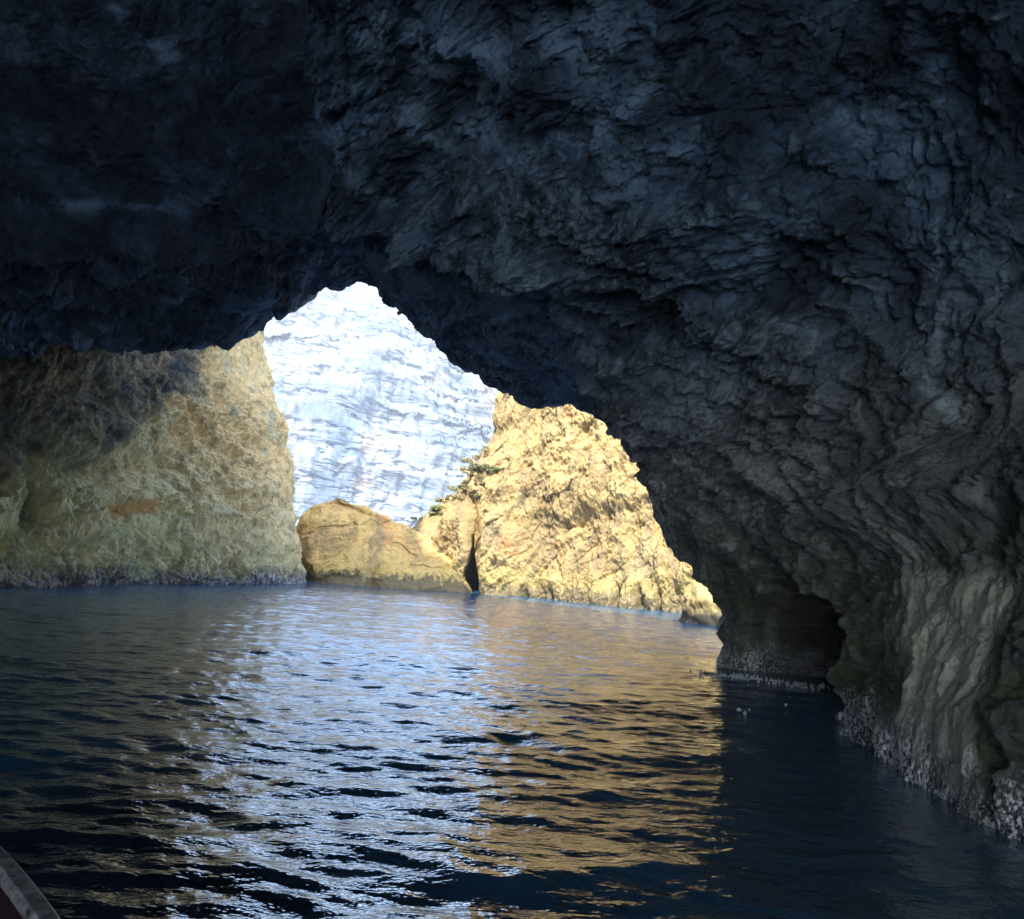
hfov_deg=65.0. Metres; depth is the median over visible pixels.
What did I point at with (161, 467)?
rock wall
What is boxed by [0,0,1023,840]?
cave rock
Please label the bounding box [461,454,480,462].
shrub
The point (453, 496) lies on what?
shrub
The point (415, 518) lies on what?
shrub
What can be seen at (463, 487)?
shrub
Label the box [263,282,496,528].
cliff
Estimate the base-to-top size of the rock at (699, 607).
2.764 m
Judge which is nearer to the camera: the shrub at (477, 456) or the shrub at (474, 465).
the shrub at (474, 465)
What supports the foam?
on the water
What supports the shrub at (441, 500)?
on the sea cliff at (561, 508)
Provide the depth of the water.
6.71 m
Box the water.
[0,581,1023,918]
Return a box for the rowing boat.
[0,846,60,918]
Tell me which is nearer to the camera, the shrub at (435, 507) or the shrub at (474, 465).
the shrub at (474, 465)
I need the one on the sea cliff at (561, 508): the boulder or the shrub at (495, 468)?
the shrub at (495, 468)
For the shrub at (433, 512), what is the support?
on the sea cliff at (561, 508)
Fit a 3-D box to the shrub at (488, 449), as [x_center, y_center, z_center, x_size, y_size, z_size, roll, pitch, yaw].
[-1.056,-0.363,41.613,1.005,0.614,1.470,2,-7,12]
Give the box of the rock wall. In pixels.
[0,329,306,588]
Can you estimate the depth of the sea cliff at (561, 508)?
38.68 m
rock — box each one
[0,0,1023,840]
[678,579,721,625]
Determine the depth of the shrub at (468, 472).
40.18 m
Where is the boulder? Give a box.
[296,498,471,592]
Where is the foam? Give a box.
[686,669,829,689]
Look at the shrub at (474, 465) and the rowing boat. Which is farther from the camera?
the shrub at (474, 465)
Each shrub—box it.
[410,516,425,521]
[427,508,444,514]
[430,504,443,511]
[434,497,449,502]
[446,484,467,490]
[446,494,465,500]
[459,467,492,477]
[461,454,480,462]
[467,462,494,472]
[480,447,494,453]
[491,466,504,471]
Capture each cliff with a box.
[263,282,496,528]
[412,391,692,612]
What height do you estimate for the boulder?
6.196 m

